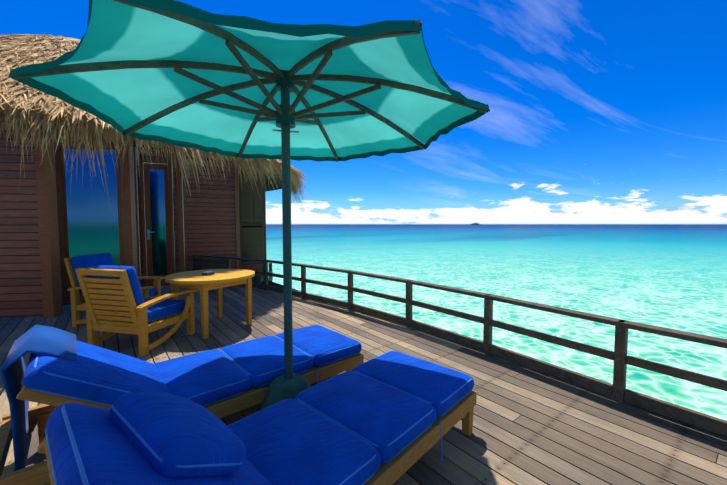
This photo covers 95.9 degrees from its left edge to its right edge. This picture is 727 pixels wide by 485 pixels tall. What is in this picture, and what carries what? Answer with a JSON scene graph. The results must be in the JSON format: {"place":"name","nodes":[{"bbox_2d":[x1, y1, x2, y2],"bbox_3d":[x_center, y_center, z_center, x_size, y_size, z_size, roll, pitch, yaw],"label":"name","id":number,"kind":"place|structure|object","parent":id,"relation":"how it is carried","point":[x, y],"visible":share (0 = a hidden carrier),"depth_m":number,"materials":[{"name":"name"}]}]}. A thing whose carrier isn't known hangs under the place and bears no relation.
{"place":"outdoors","nodes":[
{"label":"outdoors","id":0,"kind":"place"},
{"bbox_2d":[0,124,266,316],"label":"villa wall","id":1,"kind":"structure","parent":0,"point":[211,220],"depth_m":6.55,"materials":[{"name":"brown wood"}]},
{"bbox_2d":[64,149,166,286],"bbox_3d":[-4.414,-0.424,5.962,0.899,2.300,1.441,0,3,-8],"label":"window glass","id":2,"kind":"object","parent":1,"relation":"in","point":[92,219],"visible":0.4,"depth_m":5.25,"materials":[{"name":"blue glass"}]},
{"bbox_2d":[34,134,239,317],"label":"wall posts","id":3,"kind":"object","parent":1,"relation":"attached to","point":[49,239],"visible":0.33,"depth_m":4.58,"materials":[{"name":"brown wood"}]},
{"bbox_2d":[0,35,291,191],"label":"thatched roof","id":4,"kind":"structure","parent":1,"relation":"on","point":[267,183],"depth_m":4.50,"materials":[{"name":"beige wicker"}]},
{"bbox_2d":[0,33,313,217],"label":"thatch fringe","id":5,"kind":"object","parent":4,"relation":"on","point":[75,128],"visible":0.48,"depth_m":3.76,"materials":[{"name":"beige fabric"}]},
{"bbox_2d":[0,276,726,484],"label":"deck terrace","id":6,"kind":"structure","parent":0,"point":[531,426],"depth_m":2.19,"materials":[{"name":"brown wood"}]},
{"bbox_2d":[64,257,164,326],"bbox_3d":[-3.317,0.607,4.393,0.859,0.854,0.725,0,3,4],"label":"chair","id":7,"kind":"object","parent":6,"relation":"on","point":[77,301],"visible":0.27,"depth_m":4.11,"materials":[{"name":"wood"}]},
{"bbox_2d":[71,253,155,296],"bbox_3d":[-3.316,0.460,4.385,0.746,0.601,0.550,0,3,4],"label":"chair cushion","id":8,"kind":"object","parent":7,"relation":"on","point":[83,261],"visible":0.35,"depth_m":4.31,"materials":[{"name":"blue fabric"}]},
{"bbox_2d":[75,268,197,355],"bbox_3d":[-2.400,0.655,3.526,0.859,0.854,0.725,-13,13,-76],"label":"armchair","id":9,"kind":"object","parent":6,"relation":"on","point":[141,326],"visible":0.92,"depth_m":3.22,"materials":[{"name":"wood"}]},
{"bbox_2d":[85,265,185,322],"bbox_3d":[-2.400,0.508,3.519,0.746,0.601,0.550,-13,13,-76],"label":"chair cushion","id":10,"kind":"object","parent":9,"relation":"on","point":[164,308],"visible":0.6,"depth_m":3.24,"materials":[{"name":"blue fabric"}]},
{"bbox_2d":[0,352,363,484],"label":"lounger frame","id":11,"kind":"object","parent":6,"relation":"on","point":[37,473],"visible":0.15,"depth_m":1.82,"materials":[{"name":"brown wood"}]},
{"bbox_2d":[22,325,361,406],"bbox_3d":[-0.919,0.805,2.224,1.909,0.639,0.753,-3,4,-38],"label":"lounger cushion","id":12,"kind":"object","parent":11,"relation":"on","point":[98,375],"visible":0.83,"depth_m":1.95,"materials":[{"name":"blue fabric"}]},
{"bbox_2d":[0,325,76,470],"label":"lounger towel","id":13,"kind":"object","parent":12,"relation":"on","point":[50,341],"visible":0.92,"depth_m":1.61,"materials":[{"name":"blue fabric"}]},
{"bbox_2d":[165,269,254,338],"bbox_3d":[-1.877,0.722,4.078,1.008,0.660,1.008,-3,4,-38],"label":"round table","id":14,"kind":"object","parent":6,"relation":"on","point":[218,280],"visible":0.88,"depth_m":3.88,"materials":[{"name":"yellow wood"}]},
{"bbox_2d":[202,271,213,275],"bbox_3d":[-1.904,0.377,4.012,0.085,0.036,0.120,1,3,17],"label":"ashtray","id":15,"kind":"object","parent":14,"relation":"on","point":[207,273],"visible":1,"depth_m":3.97,"materials":[{"name":"blue glass"}]},
{"bbox_2d":[37,390,476,484],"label":"lounge chair","id":16,"kind":"object","parent":6,"relation":"on","point":[395,469],"visible":0.1,"depth_m":1.56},
{"bbox_2d":[45,351,473,484],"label":"lounger cushion","id":17,"kind":"object","parent":16,"relation":"on","point":[359,424],"visible":0.94,"depth_m":1.39,"materials":[{"name":"blue fabric"}]},
{"bbox_2d":[109,392,245,477],"bbox_3d":[-0.624,0.635,1.100,0.273,0.233,0.450,-4,5,-54],"label":"lounger pillow","id":18,"kind":"object","parent":17,"relation":"on","point":[171,436],"visible":1,"depth_m":1.00,"materials":[{"name":"blue fabric"}]},
{"bbox_2d":[255,263,272,283],"bbox_3d":[-2.774,1.687,7.990,0.848,2.200,1.537,0,3,-5],"label":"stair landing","id":19,"kind":"object","parent":6,"relation":"attached to","point":[258,280],"visible":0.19,"depth_m":7.60,"materials":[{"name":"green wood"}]},
{"bbox_2d":[261,373,310,409],"bbox_3d":[-0.472,1.008,2.079,0.410,0.310,0.410,-3,4,-38],"label":"umbrella base","id":20,"kind":"object","parent":6,"relation":"on","point":[281,388],"visible":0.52,"depth_m":1.99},
{"bbox_2d":[10,0,488,378],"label":"umbrella frame","id":21,"kind":"object","parent":20,"relation":"in","point":[285,116],"visible":0.9,"depth_m":1.90,"materials":[{"name":"metal"}]},
{"bbox_2d":[8,0,489,161],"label":"umbrella canopy","id":22,"kind":"object","parent":21,"relation":"on","point":[121,100],"visible":0.73,"depth_m":1.74,"materials":[{"name":"teal fabric"}]},
{"bbox_2d":[193,254,726,436],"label":"deck railing","id":23,"kind":"object","parent":6,"relation":"on","point":[617,390],"visible":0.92,"depth_m":2.77,"materials":[{"name":"brown wood"}]},
{"bbox_2d":[0,0,726,223],"label":"sky","id":24,"kind":"structure","parent":0,"point":[602,111],"materials":[{"name":"blue"}]},
{"bbox_2d":[266,224,726,420],"bbox_3d":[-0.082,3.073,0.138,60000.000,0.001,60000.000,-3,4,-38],"label":"lagoon water","id":25,"kind":"structure","parent":0,"point":[672,276],"depth_m":18.30,"materials":[{"name":"teal liquid"}]}
]}

